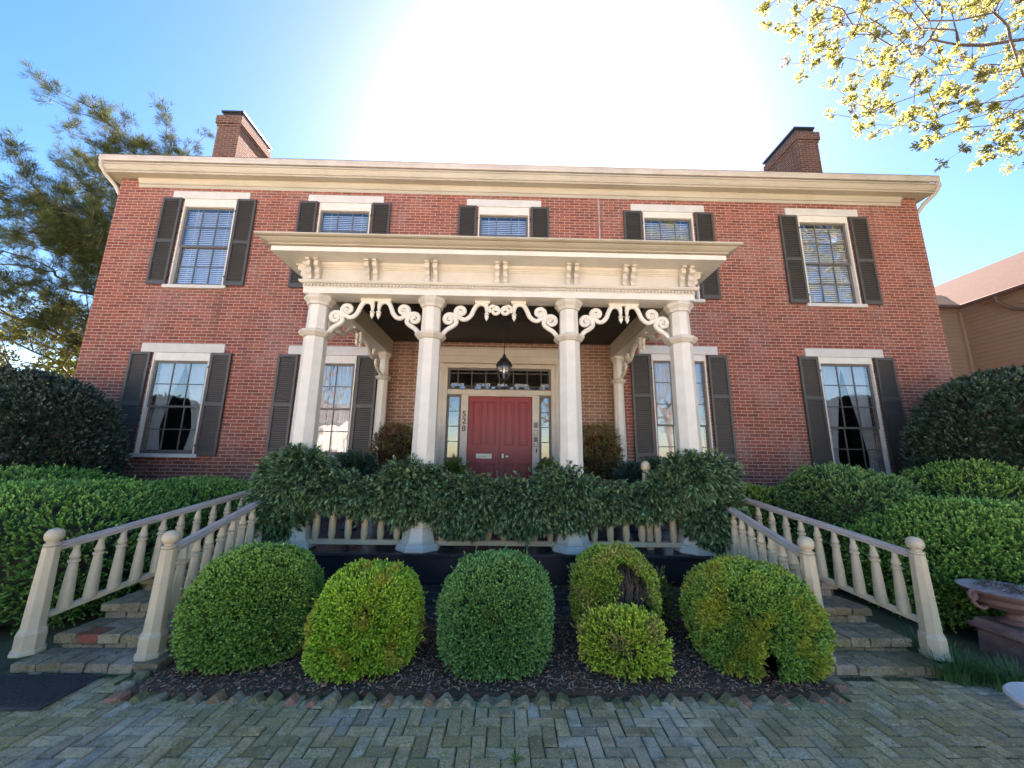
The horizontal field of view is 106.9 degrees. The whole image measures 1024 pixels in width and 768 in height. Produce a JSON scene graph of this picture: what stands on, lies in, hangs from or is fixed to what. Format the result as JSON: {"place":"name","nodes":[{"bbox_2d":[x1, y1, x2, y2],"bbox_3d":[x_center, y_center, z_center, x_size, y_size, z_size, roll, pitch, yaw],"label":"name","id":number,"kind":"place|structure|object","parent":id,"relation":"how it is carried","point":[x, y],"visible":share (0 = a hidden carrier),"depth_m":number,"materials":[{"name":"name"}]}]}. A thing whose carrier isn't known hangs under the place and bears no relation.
{"place":"outdoors","nodes":[
{"label":"outdoors","id":0,"kind":"place"},
{"bbox_2d":[0,671,1023,767],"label":"brick paving","id":1,"kind":"structure","parent":0,"point":[798,740],"depth_m":2.25,"materials":[{"name":"grey brick"}]},
{"bbox_2d":[0,674,102,709],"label":"doormat","id":2,"kind":"object","parent":1,"relation":"on","point":[29,691],"visible":1,"depth_m":2.60,"materials":[{"name":"grey fabric"}]},
{"bbox_2d":[0,668,1022,767],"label":"moss crumbs","id":3,"kind":"object","parent":1,"relation":"on","point":[529,728],"visible":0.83,"depth_m":2.28,"materials":[{"name":"green plant"}]},
{"bbox_2d":[510,751,525,763],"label":"weed","id":4,"kind":"object","parent":1,"relation":"on","point":[516,758],"visible":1,"depth_m":2.05,"materials":[{"name":"green plant"}]},
{"bbox_2d":[903,641,1012,687],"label":"grass clump","id":5,"kind":"object","parent":1,"relation":"on","point":[954,671],"visible":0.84,"depth_m":2.87,"materials":[{"name":"green plant"}]},
{"bbox_2d":[955,648,1023,692],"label":"grass clump","id":6,"kind":"object","parent":1,"relation":"on","point":[1006,676],"visible":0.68,"depth_m":2.85,"materials":[{"name":"green plant"}]},
{"bbox_2d":[1002,682,1023,708],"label":"bird bath","id":7,"kind":"object","parent":1,"relation":"on","point":[1013,691],"visible":1,"depth_m":2.06,"materials":[{"name":"white stone"}]},
{"bbox_2d":[0,588,1023,673],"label":"ground","id":8,"kind":"structure","parent":0,"point":[884,617],"depth_m":3.70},
{"bbox_2d":[0,281,87,383],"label":"spring tree","id":9,"kind":"object","parent":8,"relation":"on","point":[68,372],"visible":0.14,"depth_m":11.66,"materials":[{"name":"green plant"}]},
{"bbox_2d":[36,351,76,380],"bbox_3d":[-22.433,1.297,21.191,8.212,8.308,6.661,1,-11,-1],"label":"tree","id":10,"kind":"object","parent":8,"relation":"on","point":[58,369],"visible":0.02,"depth_m":19.23,"materials":[{"name":"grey plant"}]},
{"bbox_2d":[0,363,133,479],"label":"holly bush","id":11,"kind":"object","parent":8,"relation":"on","point":[58,419],"visible":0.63,"depth_m":5.84,"materials":[{"name":"green plant"}]},
{"bbox_2d":[0,58,215,369],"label":"pine tree","id":12,"kind":"object","parent":8,"relation":"on","point":[61,229],"visible":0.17,"depth_m":12.04,"materials":[{"name":"green plant"}]},
{"bbox_2d":[101,690,130,703],"bbox_3d":[-2.637,2.115,2.528,0.131,0.096,0.100,1,-11,-1],"label":"edging brick","id":13,"kind":"object","parent":8,"relation":"on","point":[117,697],"visible":0.54,"depth_m":2.52,"materials":[{"name":"brick"}]},
{"bbox_2d":[10,553,223,674],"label":"brick steps","id":14,"kind":"structure","parent":8,"relation":"on","point":[107,644],"depth_m":3.06,"materials":[{"name":"grey stone"}]},
{"bbox_2d":[7,490,247,657],"bbox_3d":[-3.475,1.679,3.726,0.201,1.119,1.663,-4,-12,24],"label":"stair railing","id":15,"kind":"object","parent":14,"relation":"on","point":[30,637],"visible":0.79,"depth_m":3.28,"materials":[{"name":"beige paint"}]},
{"bbox_2d":[133,500,263,661],"bbox_3d":[-2.803,1.673,3.559,0.197,1.083,1.230,1,-11,-1],"label":"stair railing","id":16,"kind":"object","parent":14,"relation":"on","point":[166,594],"visible":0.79,"depth_m":3.13,"materials":[{"name":"beige paint"}]},
{"bbox_2d":[114,680,137,692],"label":"edging brick","id":17,"kind":"object","parent":8,"relation":"on","point":[124,685],"visible":0.42,"depth_m":2.65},
{"bbox_2d":[0,462,253,634],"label":"hedge","id":18,"kind":"object","parent":8,"relation":"on","point":[36,505],"visible":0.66,"depth_m":3.94,"materials":[{"name":"green plant"}]},
{"bbox_2d":[127,690,149,704],"bbox_3d":[-2.507,2.130,2.531,0.125,0.124,0.100,1,-11,-1],"label":"edging brick","id":19,"kind":"object","parent":8,"relation":"on","point":[141,696],"visible":0.5,"depth_m":2.52,"materials":[{"name":"brick"}]},
{"bbox_2d":[132,670,153,683],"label":"edging brick","id":20,"kind":"object","parent":8,"relation":"on","point":[140,676],"visible":0.44,"depth_m":2.76,"materials":[{"name":"grey brick"}]},
{"bbox_2d":[143,691,167,704],"bbox_3d":[-2.386,2.132,2.538,0.134,0.103,0.100,1,-11,-1],"label":"edging brick","id":21,"kind":"object","parent":8,"relation":"on","point":[159,697],"visible":0.48,"depth_m":2.52,"materials":[{"name":"grey brick"}]},
{"bbox_2d":[167,692,186,704],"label":"edging brick","id":22,"kind":"object","parent":8,"relation":"on","point":[181,696],"visible":0.34,"depth_m":2.53,"materials":[{"name":"brick"}]},
{"bbox_2d":[182,691,204,705],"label":"edging brick","id":23,"kind":"object","parent":8,"relation":"on","point":[194,698],"visible":0.52,"depth_m":2.51,"materials":[{"name":"grey brick"}]},
{"bbox_2d":[204,689,227,703],"bbox_3d":[-1.990,2.127,2.534,0.130,0.122,0.100,1,-11,-1],"label":"edging brick","id":24,"kind":"object","parent":8,"relation":"on","point":[217,697],"visible":0.58,"depth_m":2.52,"materials":[{"name":"brick"}]},
{"bbox_2d":[226,691,245,705],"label":"edging brick","id":25,"kind":"object","parent":8,"relation":"on","point":[238,697],"visible":0.52,"depth_m":2.52,"materials":[{"name":"grey brick"}]},
{"bbox_2d":[244,691,265,706],"bbox_3d":[-1.728,2.133,2.530,0.131,0.121,0.100,1,-11,-1],"label":"edging brick","id":26,"kind":"object","parent":8,"relation":"on","point":[258,697],"visible":0.54,"depth_m":2.51,"materials":[{"name":"grey brick"}]},
{"bbox_2d":[263,690,283,707],"bbox_3d":[-1.602,2.135,2.526,0.121,0.131,0.100,1,-11,-1],"label":"edging brick","id":27,"kind":"object","parent":8,"relation":"on","point":[274,698],"visible":0.56,"depth_m":2.50,"materials":[{"name":"grey brick"}]},
{"bbox_2d":[283,692,300,707],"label":"edging brick","id":28,"kind":"object","parent":8,"relation":"on","point":[293,698],"visible":0.46,"depth_m":2.51,"materials":[{"name":"brick"}]},
{"bbox_2d":[303,695,319,709],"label":"edging brick","id":29,"kind":"object","parent":8,"relation":"on","point":[311,702],"visible":0.32,"depth_m":2.49,"materials":[{"name":"brick"}]},
{"bbox_2d":[321,690,341,706],"bbox_3d":[-1.217,2.133,2.538,0.133,0.119,0.100,1,-11,-1],"label":"edging brick","id":30,"kind":"object","parent":8,"relation":"on","point":[334,697],"visible":0.64,"depth_m":2.52,"materials":[{"name":"grey brick"}]},
{"bbox_2d":[341,692,358,707],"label":"edging brick","id":31,"kind":"object","parent":8,"relation":"on","point":[351,699],"visible":0.48,"depth_m":2.51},
{"bbox_2d":[361,693,376,705],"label":"edging brick","id":32,"kind":"object","parent":8,"relation":"on","point":[369,699],"visible":0.5,"depth_m":2.52,"materials":[{"name":"brick"}]},
{"bbox_2d":[378,693,394,709],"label":"edging brick","id":33,"kind":"object","parent":8,"relation":"on","point":[387,701],"visible":0.46,"depth_m":2.50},
{"bbox_2d":[399,695,415,709],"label":"edging brick","id":34,"kind":"object","parent":8,"relation":"on","point":[407,702],"visible":0.38,"depth_m":2.50,"materials":[{"name":"grey brick"}]},
{"bbox_2d":[421,692,435,707],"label":"edging brick","id":35,"kind":"object","parent":8,"relation":"on","point":[428,699],"visible":0.52,"depth_m":2.52,"materials":[{"name":"grey brick"}]},
{"bbox_2d":[435,692,453,709],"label":"edging brick","id":36,"kind":"object","parent":8,"relation":"on","point":[444,701],"visible":0.62,"depth_m":2.50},
{"bbox_2d":[459,694,473,707],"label":"edging brick","id":37,"kind":"object","parent":8,"relation":"on","point":[466,700],"visible":0.5,"depth_m":2.52,"materials":[{"name":"grey brick"}]},
{"bbox_2d":[129,605,839,698],"bbox_3d":[-0.179,2.316,3.387,4.910,0.068,1.590,1,-11,-1],"label":"mulch bed","id":38,"kind":"object","parent":8,"relation":"on","point":[680,692],"visible":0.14,"depth_m":2.73,"materials":[{"name":"brown wood"}]},
{"bbox_2d":[165,538,324,675],"bbox_3d":[-2.189,1.799,3.259,1.066,0.888,1.059,1,-11,-1],"label":"ball shrub","id":39,"kind":"object","parent":38,"relation":"on","point":[249,605],"visible":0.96,"depth_m":2.92,"materials":[{"name":"green plant"}]},
{"bbox_2d":[297,557,427,684],"bbox_3d":[-1.169,1.835,3.134,0.947,0.763,0.968,1,-11,-1],"label":"ball shrub","id":40,"kind":"object","parent":38,"relation":"on","point":[365,617],"visible":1,"depth_m":2.81,"materials":[{"name":"green plant"}]},
{"bbox_2d":[433,545,556,682],"bbox_3d":[-0.147,1.833,3.197,1.046,0.850,1.011,1,-11,-1],"label":"ball shrub","id":41,"kind":"object","parent":38,"relation":"on","point":[494,613],"visible":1,"depth_m":2.85,"materials":[{"name":"green plant"}]},
{"bbox_2d":[567,540,663,642],"bbox_3d":[0.938,1.885,3.502,0.848,0.875,0.828,1,-11,-1],"label":"ball shrub","id":42,"kind":"object","parent":38,"relation":"on","point":[601,573],"visible":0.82,"depth_m":3.31,"materials":[{"name":"green plant"}]},
{"bbox_2d":[569,597,676,686],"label":"shrub","id":43,"kind":"object","parent":38,"relation":"on","point":[621,640],"visible":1,"depth_m":2.86,"materials":[{"name":"green plant"}]},
{"bbox_2d":[632,561,683,629],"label":"shrub","id":44,"kind":"object","parent":38,"relation":"on","point":[665,603],"visible":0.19,"depth_m":3.60,"materials":[{"name":"green plant"}]},
{"bbox_2d":[675,552,840,685],"bbox_3d":[2.007,1.872,3.249,1.120,0.818,1.069,1,-11,-1],"label":"ball shrub","id":45,"kind":"object","parent":38,"relation":"on","point":[742,615],"visible":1,"depth_m":2.89,"materials":[{"name":"green plant"}]},
{"bbox_2d":[478,694,491,708],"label":"edging brick","id":46,"kind":"object","parent":8,"relation":"on","point":[485,699],"visible":0.36,"depth_m":2.53,"materials":[{"name":"grey brick"}]},
{"bbox_2d":[493,692,511,708],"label":"edging brick","id":47,"kind":"object","parent":8,"relation":"on","point":[503,701],"visible":0.62,"depth_m":2.52,"materials":[{"name":"grey brick"}]},
{"bbox_2d":[74,110,953,515],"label":"brick house","id":48,"kind":"structure","parent":8,"relation":"on","point":[816,326],"depth_m":8.10,"materials":[{"name":"red brick"}]},
{"bbox_2d":[128,343,225,457],"bbox_3d":[-6.715,0.309,7.604,1.670,2.285,0.234,1,-11,-1],"label":"window","id":49,"kind":"structure","parent":48,"relation":"in","point":[174,357],"depth_m":7.68,"materials":[{"name":"glass"}]},
{"bbox_2d":[161,191,250,289],"bbox_3d":[-6.669,-3.129,8.260,1.670,2.305,0.185,1,-11,-1],"label":"window","id":50,"kind":"structure","parent":48,"relation":"in","point":[194,200],"depth_m":8.32,"materials":[{"name":"white paint"}]},
{"bbox_2d":[288,345,370,458],"bbox_3d":[-3.756,0.357,7.654,1.670,2.285,0.233,1,-11,-1],"label":"window","id":51,"kind":"structure","parent":48,"relation":"in","point":[342,359],"depth_m":7.74,"materials":[{"name":"glass"}]},
{"bbox_2d":[308,195,384,233],"bbox_3d":[-3.710,-3.071,8.308,1.670,2.305,0.185,1,-11,-1],"label":"window","id":52,"kind":"structure","parent":48,"relation":"in","point":[329,204],"depth_m":8.45,"materials":[{"name":"white paint"}]},
{"bbox_2d":[466,396,500,479],"bbox_3d":[-0.562,1.372,7.478,0.658,2.278,0.127,1,-11,-1],"label":"door","id":53,"kind":"structure","parent":48,"relation":"in","point":[484,413],"depth_m":7.56,"materials":[{"name":"red paint"}]},
{"bbox_2d":[200,231,767,606],"bbox_3d":[-0.194,0.663,5.867,6.590,4.572,3.435,1,-11,-1],"label":"porch","id":54,"kind":"object","parent":48,"relation":"attached to","point":[378,294],"visible":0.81,"depth_m":4.86,"materials":[{"name":"wood"}]},
{"bbox_2d":[236,442,366,543],"bbox_3d":[-2.393,1.278,4.461,1.463,1.196,0.942,1,-11,-1],"label":"evergreen vine","id":55,"kind":"object","parent":54,"relation":"on","point":[294,486],"visible":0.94,"depth_m":4.22,"materials":[{"name":"green plant"}]},
{"bbox_2d":[331,445,379,529],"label":"potted plant","id":56,"kind":"object","parent":54,"relation":"on","point":[360,461],"visible":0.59,"depth_m":5.70,"materials":[{"name":"green plant"}]},
{"bbox_2d":[364,419,412,479],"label":"potted plant","id":57,"kind":"object","parent":54,"relation":"on","point":[397,443],"visible":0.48,"depth_m":6.59,"materials":[{"name":"green plant"}]},
{"bbox_2d":[439,453,468,482],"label":"potted plant","id":58,"kind":"object","parent":54,"relation":"on","point":[453,465],"visible":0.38,"depth_m":6.82,"materials":[{"name":"green plant"}]},
{"bbox_2d":[496,316,511,382],"bbox_3d":[-0.127,-0.574,6.330,0.270,1.141,0.270,1,-11,-1],"label":"hanging lantern","id":59,"kind":"object","parent":54,"relation":"hanging from","point":[503,362],"visible":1,"depth_m":6.23,"materials":[{"name":"black metal"}]},
{"bbox_2d":[332,452,681,549],"bbox_3d":[-0.042,1.369,4.483,4.103,1.082,0.848,1,-11,-1],"label":"evergreen vine","id":60,"kind":"object","parent":54,"relation":"on","point":[560,499],"visible":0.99,"depth_m":4.27,"materials":[{"name":"green plant"}]},
{"bbox_2d":[532,456,558,478],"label":"potted plant","id":61,"kind":"object","parent":54,"relation":"on","point":[549,462],"visible":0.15,"depth_m":6.91,"materials":[{"name":"green plant"}]},
{"bbox_2d":[582,418,625,485],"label":"potted plant","id":62,"kind":"object","parent":54,"relation":"on","point":[600,452],"visible":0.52,"depth_m":6.62,"materials":[{"name":"green plant"}]},
{"bbox_2d":[611,460,651,530],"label":"potted plant","id":63,"kind":"object","parent":54,"relation":"on","point":[630,471],"visible":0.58,"depth_m":5.87,"materials":[{"name":"green plant"}]},
{"bbox_2d":[641,454,667,529],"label":"potted plant","id":64,"kind":"object","parent":54,"relation":"on","point":[654,462],"visible":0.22,"depth_m":6.08,"materials":[{"name":"green plant"}]},
{"bbox_2d":[639,447,757,554],"bbox_3d":[2.183,1.361,4.499,1.326,1.311,0.943,1,-11,-1],"label":"evergreen vine","id":65,"kind":"object","parent":54,"relation":"on","point":[701,491],"visible":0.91,"depth_m":4.27,"materials":[{"name":"green plant"}]},
{"bbox_2d":[448,368,550,390],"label":"transom window","id":66,"kind":"structure","parent":48,"relation":"in","point":[473,369],"depth_m":7.78,"materials":[{"name":"paint"}]},
{"bbox_2d":[467,199,540,236],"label":"window","id":67,"kind":"structure","parent":48,"relation":"in","point":[505,209],"depth_m":8.51,"materials":[{"name":"white paint"}]},
{"bbox_2d":[500,397,531,483],"bbox_3d":[0.074,1.383,7.492,0.640,2.278,0.120,1,-11,-1],"label":"door","id":68,"kind":"structure","parent":48,"relation":"in","point":[516,412],"depth_m":7.57,"materials":[{"name":"red paint"}]},
{"bbox_2d":[630,204,704,302],"bbox_3d":[3.497,-2.898,8.421,1.670,2.355,0.185,1,-11,-1],"label":"window","id":69,"kind":"structure","parent":48,"relation":"in","point":[650,212],"depth_m":8.57,"materials":[{"name":"white paint"}]},
{"bbox_2d":[638,345,717,461],"bbox_3d":[3.449,0.721,7.729,1.670,3.065,0.233,1,-11,-1],"label":"window","id":70,"kind":"structure","parent":48,"relation":"in","point":[660,355],"depth_m":7.86,"materials":[{"name":"glass"}]},
{"bbox_2d":[784,208,867,307],"bbox_3d":[7.026,-2.815,8.476,1.670,2.385,0.185,1,-11,-1],"label":"window","id":71,"kind":"structure","parent":48,"relation":"in","point":[805,217],"depth_m":8.54,"materials":[{"name":"white paint"}]},
{"bbox_2d":[804,348,891,474],"bbox_3d":[6.978,0.779,7.790,1.670,3.065,0.234,1,-11,-1],"label":"window","id":72,"kind":"structure","parent":48,"relation":"in","point":[851,362],"depth_m":7.93,"materials":[{"name":"glass"}]},
{"bbox_2d":[514,694,529,709],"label":"edging brick","id":73,"kind":"object","parent":8,"relation":"on","point":[523,702],"visible":0.48,"depth_m":2.52,"materials":[{"name":"grey brick"}]},
{"bbox_2d":[533,690,549,707],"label":"edging brick","id":74,"kind":"object","parent":8,"relation":"on","point":[541,698],"visible":0.56,"depth_m":2.54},
{"bbox_2d":[555,692,569,708],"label":"edging brick","id":75,"kind":"object","parent":8,"relation":"on","point":[562,700],"visible":0.54,"depth_m":2.51,"materials":[{"name":"brick"}]},
{"bbox_2d":[569,697,587,709],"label":"edging brick","id":76,"kind":"object","parent":8,"relation":"on","point":[579,702],"visible":0.48,"depth_m":2.54,"materials":[{"name":"grey brick"}]},
{"bbox_2d":[592,696,606,709],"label":"edging brick","id":77,"kind":"object","parent":8,"relation":"on","point":[598,702],"visible":0.48,"depth_m":2.51,"materials":[{"name":"grey brick"}]},
{"bbox_2d":[611,697,625,708],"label":"edging brick","id":78,"kind":"object","parent":8,"relation":"on","point":[617,702],"visible":0.38,"depth_m":2.53,"materials":[{"name":"grey brick"}]},
{"bbox_2d":[629,695,643,708],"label":"edging brick","id":79,"kind":"object","parent":8,"relation":"on","point":[635,700],"visible":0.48,"depth_m":2.54,"materials":[{"name":"grey brick"}]},
{"bbox_2d":[646,693,661,708],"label":"edging brick","id":80,"kind":"object","parent":8,"relation":"on","point":[652,699],"visible":0.44,"depth_m":2.55,"materials":[{"name":"grey brick"}]},
{"bbox_2d":[663,693,681,707],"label":"edging brick","id":81,"kind":"object","parent":8,"relation":"on","point":[671,699],"visible":0.48,"depth_m":2.56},
{"bbox_2d":[686,696,699,706],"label":"edging brick","id":82,"kind":"object","parent":8,"relation":"on","point":[691,700],"visible":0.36,"depth_m":2.56,"materials":[{"name":"grey brick"}]},
{"bbox_2d":[700,692,718,705],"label":"edging brick","id":83,"kind":"object","parent":8,"relation":"on","point":[708,698],"visible":0.46,"depth_m":2.57,"materials":[{"name":"grey brick"}]},
{"bbox_2d":[717,692,739,708],"bbox_3d":[1.462,2.180,2.576,0.128,0.123,0.100,1,-11,-1],"label":"edging brick","id":84,"kind":"object","parent":8,"relation":"on","point":[727,699],"visible":0.54,"depth_m":2.56,"materials":[{"name":"brick"}]},
{"bbox_2d":[738,694,753,707],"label":"edging brick","id":85,"kind":"object","parent":8,"relation":"on","point":[744,699],"visible":0.38,"depth_m":2.58,"materials":[{"name":"brick"}]},
{"bbox_2d":[739,482,785,549],"bbox_3d":[3.957,2.241,6.108,1.672,1.327,1.429,1,-11,-1],"label":"boxwood mound","id":86,"kind":"object","parent":8,"relation":"on","point":[764,495],"visible":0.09,"depth_m":5.78,"materials":[{"name":"green plant"}]},
{"bbox_2d":[755,694,773,706],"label":"edging brick","id":87,"kind":"object","parent":8,"relation":"on","point":[764,699],"visible":0.36,"depth_m":2.59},
{"bbox_2d":[773,695,792,706],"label":"edging brick","id":88,"kind":"object","parent":8,"relation":"on","point":[783,700],"visible":0.38,"depth_m":2.59,"materials":[{"name":"brick"}]},
{"bbox_2d":[790,694,811,705],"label":"edging brick","id":89,"kind":"object","parent":8,"relation":"on","point":[800,699],"visible":0.4,"depth_m":2.59,"materials":[{"name":"brick"}]},
{"bbox_2d":[808,692,827,705],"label":"edging brick","id":90,"kind":"object","parent":8,"relation":"on","point":[817,698],"visible":0.42,"depth_m":2.60,"materials":[{"name":"grey brick"}]},
{"bbox_2d":[819,674,836,684],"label":"edging brick","id":91,"kind":"object","parent":8,"relation":"on","point":[829,678],"visible":0.18,"depth_m":2.84,"materials":[{"name":"grey brick"}]},
{"bbox_2d":[828,692,847,705],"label":"edging brick","id":92,"kind":"object","parent":8,"relation":"on","point":[835,697],"visible":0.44,"depth_m":2.60,"materials":[{"name":"grey brick"}]},
{"bbox_2d":[831,684,851,693],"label":"edging brick","id":93,"kind":"object","parent":8,"relation":"on","point":[839,687],"visible":0.42,"depth_m":2.73,"materials":[{"name":"red brick"}]},
{"bbox_2d":[773,461,933,586],"bbox_3d":[4.738,1.965,5.417,1.897,1.713,1.875,1,-11,-1],"label":"boxwood mound","id":94,"kind":"object","parent":8,"relation":"on","point":[834,493],"visible":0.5,"depth_m":5.06,"materials":[{"name":"green plant"}]},
{"bbox_2d":[767,558,944,677],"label":"brick steps","id":95,"kind":"structure","parent":8,"relation":"on","point":[866,649],"depth_m":3.17,"materials":[{"name":"grey stone"}]},
{"bbox_2d":[723,505,835,663],"bbox_3d":[2.457,1.760,3.649,0.197,1.083,1.230,1,-11,-1],"label":"stair railing","id":96,"kind":"object","parent":95,"relation":"on","point":[804,552],"visible":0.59,"depth_m":3.54,"materials":[{"name":"beige paint"}]},
{"bbox_2d":[744,498,952,661],"bbox_3d":[3.123,1.788,3.839,0.201,1.119,1.663,6,-12,-26],"label":"stair railing","id":97,"kind":"object","parent":95,"relation":"on","point":[930,634],"visible":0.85,"depth_m":3.42,"materials":[{"name":"beige paint"}]},
{"bbox_2d":[752,0,1023,174],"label":"budding tree","id":98,"kind":"object","parent":8,"relation":"on","point":[983,73],"visible":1,"depth_m":6.69,"materials":[{"name":"yellow plant"}]},
{"bbox_2d":[837,494,1023,633],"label":"boxwood mound","id":99,"kind":"object","parent":8,"relation":"on","point":[964,536],"visible":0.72,"depth_m":3.96,"materials":[{"name":"green plant"}]},
{"bbox_2d":[891,623,973,661],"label":"grass clump","id":100,"kind":"object","parent":8,"relation":"on","point":[914,647],"visible":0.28,"depth_m":3.27,"materials":[{"name":"green plant"}]},
{"bbox_2d":[891,457,1023,503],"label":"boxwood mound","id":101,"kind":"object","parent":8,"relation":"on","point":[986,481],"visible":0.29,"depth_m":5.22,"materials":[{"name":"green plant"}]},
{"bbox_2d":[897,363,1023,475],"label":"holly bush","id":102,"kind":"object","parent":8,"relation":"on","point":[977,415],"visible":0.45,"depth_m":5.99,"materials":[{"name":"green plant"}]},
{"bbox_2d":[955,578,1023,665],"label":"garden urn","id":103,"kind":"object","parent":8,"relation":"on","point":[1002,635],"visible":0.98,"depth_m":3.31,"materials":[{"name":"stone"}]},
{"bbox_2d":[0,0,1023,371],"label":"sky","id":104,"kind":"structure","parent":0,"point":[670,84],"materials":[{"name":"blue"}]},
{"bbox_2d":[44,688,1023,767],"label":"fallen leaves","id":105,"kind":"object","parent":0,"point":[624,721],"visible":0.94,"depth_m":2.23,"materials":[{"name":"brown plant"}]},
{"bbox_2d":[934,251,1023,378],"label":"neighbour house","id":106,"kind":"structure","parent":0,"point":[981,310],"depth_m":11.61,"materials":[{"name":"beige"}]}
]}

